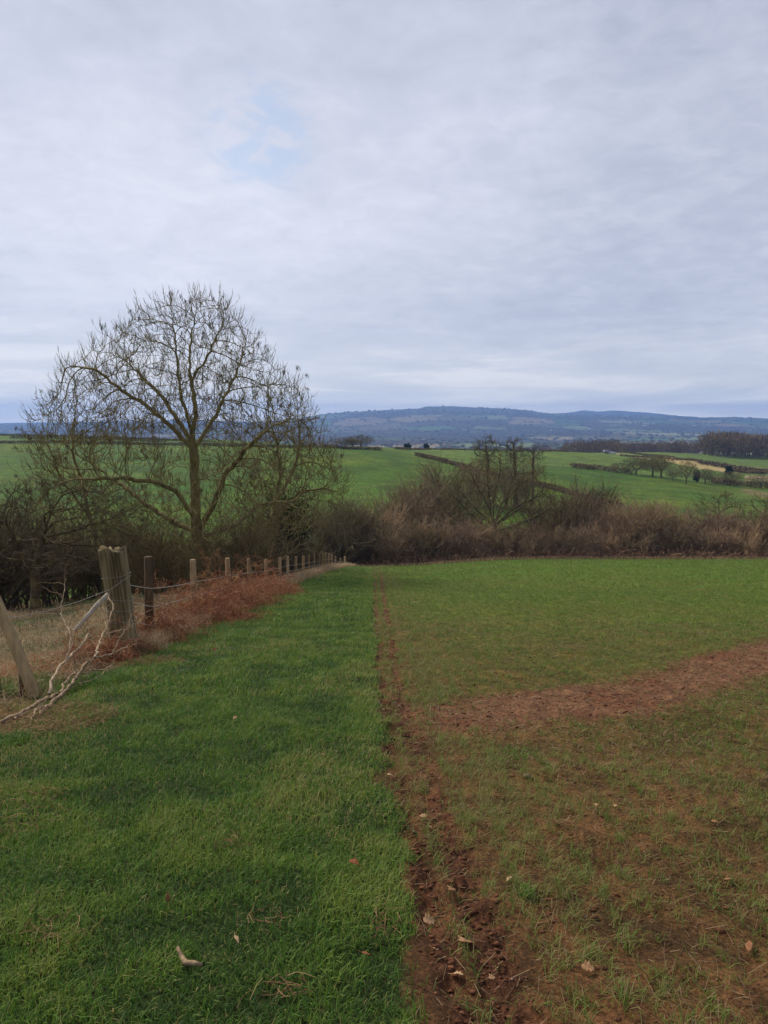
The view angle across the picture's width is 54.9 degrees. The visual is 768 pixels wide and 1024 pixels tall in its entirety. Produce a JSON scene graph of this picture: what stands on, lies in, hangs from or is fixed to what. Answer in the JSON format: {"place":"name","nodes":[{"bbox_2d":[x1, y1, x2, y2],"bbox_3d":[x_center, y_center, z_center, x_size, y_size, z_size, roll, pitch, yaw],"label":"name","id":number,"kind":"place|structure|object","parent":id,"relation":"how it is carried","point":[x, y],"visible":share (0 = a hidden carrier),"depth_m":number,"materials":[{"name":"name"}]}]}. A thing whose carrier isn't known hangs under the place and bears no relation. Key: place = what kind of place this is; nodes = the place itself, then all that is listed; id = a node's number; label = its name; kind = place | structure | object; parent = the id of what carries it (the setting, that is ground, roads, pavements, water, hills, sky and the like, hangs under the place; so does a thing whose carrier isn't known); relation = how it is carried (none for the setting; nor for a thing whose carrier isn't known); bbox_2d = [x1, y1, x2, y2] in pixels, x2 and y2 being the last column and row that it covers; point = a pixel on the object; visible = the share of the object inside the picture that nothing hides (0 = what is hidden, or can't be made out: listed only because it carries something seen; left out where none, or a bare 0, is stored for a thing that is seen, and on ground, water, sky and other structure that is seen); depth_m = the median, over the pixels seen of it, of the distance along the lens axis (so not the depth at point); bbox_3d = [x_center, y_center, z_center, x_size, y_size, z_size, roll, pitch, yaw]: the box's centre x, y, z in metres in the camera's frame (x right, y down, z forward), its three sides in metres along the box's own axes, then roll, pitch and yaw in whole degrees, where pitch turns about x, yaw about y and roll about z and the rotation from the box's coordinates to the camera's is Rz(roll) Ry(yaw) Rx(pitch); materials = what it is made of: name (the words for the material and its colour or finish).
{"place":"outdoors","nodes":[
{"label":"outdoors","id":0,"kind":"place"},
{"bbox_2d":[0,561,358,712],"bbox_3d":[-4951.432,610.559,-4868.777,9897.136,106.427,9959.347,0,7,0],"label":"meadow","id":1,"kind":"structure","parent":0,"point":[29,637],"depth_m":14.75,"materials":[{"name":"plant"}]},
{"bbox_2d":[0,596,40,697],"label":"timber strut","id":2,"kind":"object","parent":1,"relation":"on","point":[16,649],"visible":0.72,"depth_m":7.22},
{"bbox_2d":[0,650,85,684],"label":"bracken","id":3,"kind":"object","parent":1,"relation":"on","point":[14,667],"visible":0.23,"depth_m":8.16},
{"bbox_2d":[0,482,97,609],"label":"thorn bush","id":4,"kind":"object","parent":1,"relation":"on","point":[46,593],"visible":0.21,"depth_m":30.14,"materials":[{"name":"plant"}]},
{"bbox_2d":[0,478,101,609],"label":"thorn bush","id":5,"kind":"object","parent":1,"relation":"on","point":[9,570],"visible":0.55,"depth_m":27.48,"materials":[{"name":"plant"}]},
{"bbox_2d":[41,534,93,601],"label":"thorn bush","id":6,"kind":"object","parent":1,"relation":"on","point":[55,598],"depth_m":36.24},
{"bbox_2d":[7,381,130,596],"bbox_3d":[-13.146,-0.867,31.096,4.887,9.345,3.717,0,7,0],"label":"young ash tree","id":7,"kind":"object","parent":1,"relation":"on","point":[67,487],"visible":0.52,"depth_m":30.85,"materials":[{"name":"brown plant"}]},
{"bbox_2d":[0,471,162,613],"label":"hawthorn tree","id":8,"kind":"object","parent":1,"relation":"on","point":[35,568],"visible":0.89,"depth_m":24.46,"materials":[{"name":"brown plant"}]},
{"bbox_2d":[14,504,152,601],"bbox_3d":[-14.279,1.804,33.621,6.961,4.844,7.036,-5,9,-38],"label":"thorn bush","id":9,"kind":"object","parent":1,"relation":"on","point":[82,588],"visible":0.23,"depth_m":33.18,"materials":[{"name":"plant"}]},
{"bbox_2d":[34,603,153,670],"bbox_3d":[-3.628,1.595,9.039,1.558,0.889,1.296,0,7,0],"label":"bracken","id":10,"kind":"object","parent":1,"relation":"on","point":[100,650],"visible":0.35,"depth_m":8.99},
{"bbox_2d":[98,545,137,650],"bbox_3d":[-3.460,1.251,9.712,0.477,1.637,0.290,0,7,0],"label":"gate post","id":11,"kind":"object","parent":1,"relation":"on","point":[114,564],"visible":0.77,"depth_m":9.58,"materials":[{"name":"brown wood"}]},
{"bbox_2d":[73,593,108,631],"bbox_3d":[-3.675,1.257,9.284,0.058,0.424,0.496,6,9,41],"label":"brace rail","id":12,"kind":"object","parent":11,"relation":"attached to","point":[90,612],"visible":0.94,"depth_m":9.27,"materials":[{"name":"wood"}]},
{"bbox_2d":[64,506,190,594],"bbox_3d":[-11.711,1.889,33.941,7.208,4.447,6.092,0,7,-3],"label":"thorn bush","id":13,"kind":"object","parent":1,"relation":"on","point":[132,587],"visible":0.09,"depth_m":33.70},
{"bbox_2d":[77,507,231,594],"bbox_3d":[-8.969,1.522,29.797,5.408,3.940,6.279,5,8,34],"label":"thorn bush","id":14,"kind":"object","parent":1,"relation":"on","point":[164,568],"visible":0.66,"depth_m":28.64,"materials":[{"name":"plant"}]},
{"bbox_2d":[18,282,355,591],"bbox_3d":[-7.015,-2.718,26.961,12.040,11.334,9.514,0,7,0],"label":"ash tree","id":15,"kind":"object","parent":1,"relation":"on","point":[192,444],"visible":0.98,"depth_m":26.05,"materials":[{"name":"brown plant"}]},
{"bbox_2d":[137,568,274,626],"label":"bracken","id":16,"kind":"object","parent":1,"relation":"on","point":[229,614],"visible":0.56,"depth_m":12.63,"materials":[{"name":"plant"}]},
{"bbox_2d":[181,548,295,609],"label":"bracken","id":17,"kind":"object","parent":1,"relation":"on","point":[264,597],"visible":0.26,"depth_m":15.41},
{"bbox_2d":[169,489,328,588],"bbox_3d":[-5.135,0.912,26.424,4.813,3.856,4.827,3,7,26],"label":"thorn bush","id":18,"kind":"object","parent":1,"relation":"on","point":[248,548],"visible":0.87,"depth_m":26.10,"materials":[{"name":"plant"}]},
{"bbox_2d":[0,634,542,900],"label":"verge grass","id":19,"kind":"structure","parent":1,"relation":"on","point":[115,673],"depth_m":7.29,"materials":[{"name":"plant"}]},
{"bbox_2d":[252,535,318,577],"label":"thorn bush","id":20,"kind":"object","parent":1,"relation":"on","point":[299,554],"visible":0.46,"depth_m":33.33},
{"bbox_2d":[261,481,313,571],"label":"ivy bush","id":21,"kind":"object","parent":1,"relation":"on","point":[289,526],"visible":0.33,"depth_m":35.09,"materials":[{"name":"green plant"}]},
{"bbox_2d":[240,488,339,575],"bbox_3d":[-5.121,0.868,37.455,5.228,5.018,6.497,-2,7,-14],"label":"thorn bush","id":22,"kind":"object","parent":1,"relation":"on","point":[313,540],"visible":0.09,"depth_m":36.39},
{"bbox_2d":[231,373,356,575],"bbox_3d":[-3.938,-1.513,32.880,5.499,9.195,5.097,0,7,0],"label":"twin stemmed tree","id":23,"kind":"object","parent":1,"relation":"on","point":[296,464],"visible":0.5,"depth_m":32.84,"materials":[{"name":"brown plant"}]},
{"bbox_2d":[302,537,334,568],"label":"thorn bush","id":24,"kind":"object","parent":1,"relation":"on","point":[323,551],"visible":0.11,"depth_m":47.14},
{"bbox_2d":[310,542,359,564],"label":"thorn bush","id":25,"kind":"object","parent":1,"relation":"on","point":[337,553],"visible":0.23,"depth_m":64.02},
{"bbox_2d":[297,480,385,562],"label":"thorn bush","id":26,"kind":"object","parent":1,"relation":"on","point":[335,535],"visible":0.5,"depth_m":64.43,"materials":[{"name":"plant"}]},
{"bbox_2d":[306,490,397,562],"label":"shrub","id":27,"kind":"object","parent":1,"relation":"on","point":[358,524],"visible":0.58,"depth_m":65.43,"materials":[{"name":"plant"}]},
{"bbox_2d":[322,505,384,564],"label":"thorn bush","id":28,"kind":"object","parent":1,"relation":"on","point":[363,551],"visible":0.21,"depth_m":65.12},
{"bbox_2d":[0,566,446,1023],"bbox_3d":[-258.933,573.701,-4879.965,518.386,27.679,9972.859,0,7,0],"label":"grass path","id":29,"kind":"structure","parent":0,"point":[433,1005],"depth_m":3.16,"materials":[{"name":"plant"}]},
{"bbox_2d":[0,564,151,725],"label":"fallen branch","id":30,"kind":"object","parent":29,"relation":"on","point":[60,693],"visible":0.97,"depth_m":7.41,"materials":[{"name":"wood"}]},
{"bbox_2d":[55,635,160,667],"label":"bracken","id":31,"kind":"object","parent":29,"relation":"on","point":[118,653],"visible":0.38,"depth_m":9.08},
{"bbox_2d":[83,570,227,650],"bbox_3d":[-3.194,1.434,10.478,1.957,1.370,2.285,0,7,0],"label":"bracken","id":32,"kind":"object","parent":29,"relation":"on","point":[165,623],"visible":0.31,"depth_m":10.50,"materials":[{"name":"plant"}]},
{"bbox_2d":[176,946,202,966],"bbox_3d":[-0.691,1.558,2.577,0.144,0.026,0.045,5,9,38],"label":"bark piece","id":33,"kind":"object","parent":29,"relation":"on","point":[185,961],"visible":1,"depth_m":2.55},
{"bbox_2d":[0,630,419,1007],"bbox_3d":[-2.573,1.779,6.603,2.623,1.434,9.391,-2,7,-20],"label":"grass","id":34,"kind":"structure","parent":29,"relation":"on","point":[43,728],"depth_m":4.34,"materials":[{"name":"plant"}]},
{"bbox_2d":[141,544,301,609],"bbox_3d":[-3.320,1.488,14.693,2.489,1.757,2.654,7,9,44],"label":"bracken","id":35,"kind":"object","parent":29,"relation":"on","point":[234,591],"visible":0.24,"depth_m":14.63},
{"bbox_2d":[116,553,345,631],"bbox_3d":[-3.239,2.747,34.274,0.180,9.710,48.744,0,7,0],"label":"wire fence","id":36,"kind":"object","parent":29,"relation":"on","point":[148,575],"visible":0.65,"depth_m":13.02,"materials":[{"name":"brown wood"}]},
{"bbox_2d":[206,542,297,596],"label":"bracken","id":37,"kind":"object","parent":29,"relation":"on","point":[280,585],"visible":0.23,"depth_m":17.55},
{"bbox_2d":[242,554,309,594],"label":"bracken","id":38,"kind":"object","parent":29,"relation":"on","point":[293,586],"visible":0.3,"depth_m":18.63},
{"bbox_2d":[354,518,396,562],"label":"shrub","id":39,"kind":"object","parent":29,"relation":"on","point":[364,548],"visible":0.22,"depth_m":66.22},
{"bbox_2d":[0,434,767,600],"bbox_3d":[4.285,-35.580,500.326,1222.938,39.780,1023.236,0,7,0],"label":"pasture","id":40,"kind":"structure","parent":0,"point":[375,468],"depth_m":206.53,"materials":[{"name":"plant"}]},
{"bbox_2d":[9,435,150,440],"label":"hedge","id":41,"kind":"object","parent":40,"relation":"on","point":[16,437],"visible":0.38,"depth_m":370.22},
{"bbox_2d":[0,440,352,449],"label":"hedge","id":42,"kind":"object","parent":40,"relation":"on","point":[209,443],"visible":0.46,"depth_m":284.55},
{"bbox_2d":[348,434,373,445],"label":"bare tree","id":43,"kind":"object","parent":40,"relation":"on","point":[363,440],"visible":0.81,"depth_m":263.29,"materials":[{"name":"brown plant"}]},
{"bbox_2d":[344,473,454,534],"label":"shrub","id":44,"kind":"object","parent":40,"relation":"on","point":[415,510],"visible":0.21,"depth_m":75.34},
{"bbox_2d":[384,460,476,531],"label":"shrub","id":45,"kind":"object","parent":40,"relation":"on","point":[436,500],"visible":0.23,"depth_m":79.31,"materials":[{"name":"plant"}]},
{"bbox_2d":[393,449,500,532],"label":"shrub","id":46,"kind":"object","parent":40,"relation":"on","point":[436,475],"visible":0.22,"depth_m":83.51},
{"bbox_2d":[394,447,567,451],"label":"hedge","id":47,"kind":"object","parent":40,"relation":"on","point":[408,448],"visible":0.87,"depth_m":350.62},
{"bbox_2d":[452,455,514,507],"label":"hedgerow tree","id":48,"kind":"object","parent":40,"relation":"on","point":[485,477],"visible":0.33,"depth_m":147.75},
{"bbox_2d":[470,433,503,504],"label":"stubby tree","id":49,"kind":"object","parent":40,"relation":"on","point":[485,446],"visible":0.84,"depth_m":149.30,"materials":[{"name":"brown plant"}]},
{"bbox_2d":[476,451,543,507],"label":"hedgerow tree","id":50,"kind":"object","parent":40,"relation":"on","point":[513,483],"visible":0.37,"depth_m":146.86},
{"bbox_2d":[500,436,526,505],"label":"stubby tree","id":51,"kind":"object","parent":40,"relation":"on","point":[516,449],"visible":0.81,"depth_m":149.44,"materials":[{"name":"brown plant"}]},
{"bbox_2d":[415,452,620,506],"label":"hedge","id":52,"kind":"object","parent":40,"relation":"on","point":[436,458],"visible":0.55,"depth_m":219.58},
{"bbox_2d":[523,442,544,506],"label":"stubby tree","id":53,"kind":"object","parent":40,"relation":"on","point":[533,447],"visible":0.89,"depth_m":149.60,"materials":[{"name":"brown plant"}]},
{"bbox_2d":[502,463,626,551],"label":"shrub","id":54,"kind":"object","parent":40,"relation":"on","point":[569,516],"visible":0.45,"depth_m":73.33,"materials":[{"name":"plant"}]},
{"bbox_2d":[536,481,626,553],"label":"shrub","id":55,"kind":"object","parent":40,"relation":"on","point":[589,505],"visible":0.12,"depth_m":75.21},
{"bbox_2d":[580,482,619,516],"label":"tree","id":56,"kind":"object","parent":40,"relation":"on","point":[598,494],"visible":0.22,"depth_m":82.09,"materials":[{"name":"brown plant"}]},
{"bbox_2d":[566,504,640,552],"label":"shrub","id":57,"kind":"object","parent":40,"relation":"on","point":[600,520],"visible":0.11,"depth_m":71.11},
{"bbox_2d":[560,438,707,453],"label":"woodland","id":58,"kind":"object","parent":40,"relation":"on","point":[618,446],"visible":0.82,"depth_m":642.05,"materials":[{"name":"plant"}]},
{"bbox_2d":[620,456,649,474],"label":"bare tree","id":59,"kind":"object","parent":40,"relation":"on","point":[632,462],"visible":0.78,"depth_m":248.93,"materials":[{"name":"brown plant"}]},
{"bbox_2d":[636,455,666,476],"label":"bare tree","id":60,"kind":"object","parent":40,"relation":"on","point":[647,461],"visible":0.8,"depth_m":241.09,"materials":[{"name":"brown plant"}]},
{"bbox_2d":[617,454,699,460],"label":"hedge","id":61,"kind":"object","parent":40,"relation":"on","point":[680,458],"visible":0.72,"depth_m":360.97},
{"bbox_2d":[648,454,674,477],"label":"bare tree","id":62,"kind":"object","parent":40,"relation":"on","point":[660,463],"visible":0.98,"depth_m":237.88,"materials":[{"name":"brown plant"}]},
{"bbox_2d":[563,463,767,487],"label":"hedge","id":63,"kind":"object","parent":40,"relation":"on","point":[716,480],"visible":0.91,"depth_m":248.63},
{"bbox_2d":[675,461,698,483],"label":"bare tree","id":64,"kind":"object","parent":40,"relation":"on","point":[689,472],"visible":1,"depth_m":224.39,"materials":[{"name":"brown plant"}]},
{"bbox_2d":[694,468,715,483],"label":"bare tree","id":65,"kind":"object","parent":40,"relation":"on","point":[704,473],"visible":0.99,"depth_m":233.98,"materials":[{"name":"brown plant"}]},
{"bbox_2d":[691,487,746,522],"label":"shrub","id":66,"kind":"object","parent":40,"relation":"on","point":[722,496],"visible":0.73,"depth_m":74.34,"materials":[{"name":"brown plant"}]},
{"bbox_2d":[716,471,744,485],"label":"bare tree","id":67,"kind":"object","parent":40,"relation":"on","point":[731,476],"visible":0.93,"depth_m":244.72,"materials":[{"name":"brown plant"}]},
{"bbox_2d":[694,429,767,458],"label":"woodland","id":68,"kind":"object","parent":40,"relation":"on","point":[724,443],"visible":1,"depth_m":526.95,"materials":[{"name":"plant"}]},
{"bbox_2d":[694,459,767,471],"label":"hedge","id":69,"kind":"object","parent":40,"relation":"on","point":[719,464],"visible":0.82,"depth_m":349.07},
{"bbox_2d":[740,490,767,521],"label":"sparse tree","id":70,"kind":"object","parent":40,"relation":"on","point":[765,503],"visible":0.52,"depth_m":74.65,"materials":[{"name":"brown plant"}]},
{"bbox_2d":[0,406,767,454],"bbox_3d":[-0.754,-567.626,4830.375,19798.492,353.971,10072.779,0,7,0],"label":"distant hills","id":71,"kind":"structure","parent":0,"point":[598,424],"depth_m":4501.40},
{"bbox_2d":[0,405,767,454],"bbox_3d":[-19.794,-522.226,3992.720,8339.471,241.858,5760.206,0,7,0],"label":"distant trees","id":72,"kind":"object","parent":71,"relation":"on","point":[425,441],"visible":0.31,"depth_m":3888.81,"materials":[{"name":"plant"}]},
{"bbox_2d":[0,0,767,422],"label":"sky","id":73,"kind":"structure","parent":0,"point":[545,206],"materials":[{"name":"grey"}]},
{"bbox_2d":[355,555,767,566],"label":"field margin grass","id":74,"kind":"structure","parent":0,"point":[568,557],"depth_m":62.61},
{"bbox_2d":[371,559,767,1023],"bbox_3d":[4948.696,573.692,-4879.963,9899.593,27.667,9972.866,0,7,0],"label":"crop field","id":75,"kind":"structure","parent":0,"point":[525,951],"depth_m":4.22,"materials":[{"name":"plant"}]},
{"bbox_2d":[355,498,415,534],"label":"shrub","id":76,"kind":"object","parent":75,"relation":"on","point":[387,514],"visible":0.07,"depth_m":70.23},
{"bbox_2d":[366,520,415,561],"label":"shrub","id":77,"kind":"object","parent":75,"relation":"on","point":[388,552],"visible":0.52,"depth_m":65.94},
{"bbox_2d":[375,521,420,563],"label":"shrub","id":78,"kind":"object","parent":75,"relation":"on","point":[391,551],"visible":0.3,"depth_m":66.69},
{"bbox_2d":[372,519,436,562],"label":"shrub","id":79,"kind":"object","parent":75,"relation":"on","point":[410,559],"visible":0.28,"depth_m":66.77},
{"bbox_2d":[387,507,459,564],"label":"shrub","id":80,"kind":"object","parent":75,"relation":"on","point":[422,534],"visible":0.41,"depth_m":66.91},
{"bbox_2d":[397,514,455,562],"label":"shrub","id":81,"kind":"object","parent":75,"relation":"on","point":[422,546],"visible":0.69,"depth_m":66.65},
{"bbox_2d":[428,515,482,560],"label":"shrub","id":82,"kind":"object","parent":75,"relation":"on","point":[459,538],"visible":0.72,"depth_m":66.24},
{"bbox_2d":[425,520,493,561],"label":"shrub","id":83,"kind":"object","parent":75,"relation":"on","point":[468,540],"visible":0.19,"depth_m":67.29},
{"bbox_2d":[438,514,504,556],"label":"shrub","id":84,"kind":"object","parent":75,"relation":"on","point":[481,533],"visible":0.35,"depth_m":67.63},
{"bbox_2d":[463,514,528,555],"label":"shrub","id":85,"kind":"object","parent":75,"relation":"on","point":[505,543],"visible":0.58,"depth_m":67.78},
{"bbox_2d":[433,437,575,540],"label":"oak tree","id":86,"kind":"object","parent":75,"relation":"on","point":[525,503],"visible":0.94,"depth_m":69.56,"materials":[{"name":"brown plant"}]},
{"bbox_2d":[491,527,535,556],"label":"shrub","id":87,"kind":"object","parent":75,"relation":"on","point":[511,541],"visible":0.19,"depth_m":68.62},
{"bbox_2d":[504,524,550,556],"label":"shrub","id":88,"kind":"object","parent":75,"relation":"on","point":[527,543],"visible":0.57,"depth_m":67.60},
{"bbox_2d":[506,513,568,552],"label":"shrub","id":89,"kind":"object","parent":75,"relation":"on","point":[539,531],"visible":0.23,"depth_m":69.50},
{"bbox_2d":[333,539,767,565],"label":"brambles","id":90,"kind":"object","parent":75,"relation":"on","point":[570,554],"visible":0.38,"depth_m":65.08,"materials":[{"name":"plant"}]},
{"bbox_2d":[517,530,586,555],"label":"shrub","id":91,"kind":"object","parent":75,"relation":"on","point":[547,545],"visible":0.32,"depth_m":67.31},
{"bbox_2d":[385,626,749,1023],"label":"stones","id":92,"kind":"object","parent":75,"relation":"on","point":[433,810],"visible":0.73,"depth_m":4.14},
{"bbox_2d":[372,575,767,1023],"bbox_3d":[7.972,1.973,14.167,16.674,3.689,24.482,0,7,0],"label":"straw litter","id":93,"kind":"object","parent":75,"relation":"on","point":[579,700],"visible":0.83,"depth_m":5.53,"materials":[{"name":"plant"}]},
{"bbox_2d":[373,631,767,1023],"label":"soil clods","id":94,"kind":"object","parent":75,"relation":"on","point":[501,956],"visible":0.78,"depth_m":3.57,"materials":[{"name":"soil"}]},
{"bbox_2d":[542,517,605,554],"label":"shrub","id":95,"kind":"object","parent":75,"relation":"on","point":[589,543],"visible":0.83,"depth_m":67.04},
{"bbox_2d":[571,519,632,554],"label":"shrub","id":96,"kind":"object","parent":75,"relation":"on","point":[607,541],"visible":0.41,"depth_m":68.33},
{"bbox_2d":[586,514,660,554],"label":"shrub","id":97,"kind":"object","parent":75,"relation":"on","point":[621,531],"visible":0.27,"depth_m":68.83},
{"bbox_2d":[604,523,666,556],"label":"shrub","id":98,"kind":"object","parent":75,"relation":"on","point":[647,542],"visible":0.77,"depth_m":67.01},
{"bbox_2d":[592,492,685,555],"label":"shrub","id":99,"kind":"object","parent":75,"relation":"on","point":[632,511],"visible":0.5,"depth_m":69.08,"materials":[{"name":"plant"}]},
{"bbox_2d":[616,486,699,541],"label":"shrub","id":100,"kind":"object","parent":75,"relation":"on","point":[672,511],"visible":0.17,"depth_m":70.12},
{"bbox_2d":[631,521,690,554],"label":"shrub","id":101,"kind":"object","parent":75,"relation":"on","point":[667,544],"visible":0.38,"depth_m":67.82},
{"bbox_2d":[655,512,716,552],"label":"shrub","id":102,"kind":"object","parent":75,"relation":"on","point":[690,525],"visible":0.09,"depth_m":69.97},
{"bbox_2d":[661,514,724,556],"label":"shrub","id":103,"kind":"object","parent":75,"relation":"on","point":[696,542],"visible":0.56,"depth_m":67.34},
{"bbox_2d":[665,498,743,546],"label":"shrub","id":104,"kind":"object","parent":75,"relation":"on","point":[710,521],"visible":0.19,"depth_m":70.40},
{"bbox_2d":[675,522,737,556],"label":"shrub","id":105,"kind":"object","parent":75,"relation":"on","point":[713,545],"visible":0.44,"depth_m":67.15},
{"bbox_2d":[693,524,748,555],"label":"shrub","id":106,"kind":"object","parent":75,"relation":"on","point":[729,546],"visible":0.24,"depth_m":67.65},
{"bbox_2d":[701,502,759,556],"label":"shrub","id":107,"kind":"object","parent":75,"relation":"on","point":[730,519],"visible":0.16,"depth_m":69.96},
{"bbox_2d":[711,521,767,556],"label":"shrub","id":108,"kind":"object","parent":75,"relation":"on","point":[751,544],"visible":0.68,"depth_m":67.01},
{"bbox_2d":[719,501,767,554],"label":"shrub","id":109,"kind":"object","parent":75,"relation":"on","point":[761,517],"visible":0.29,"depth_m":68.81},
{"bbox_2d":[739,517,767,554],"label":"shrub","id":110,"kind":"object","parent":75,"relation":"on","point":[747,529],"visible":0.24,"depth_m":68.33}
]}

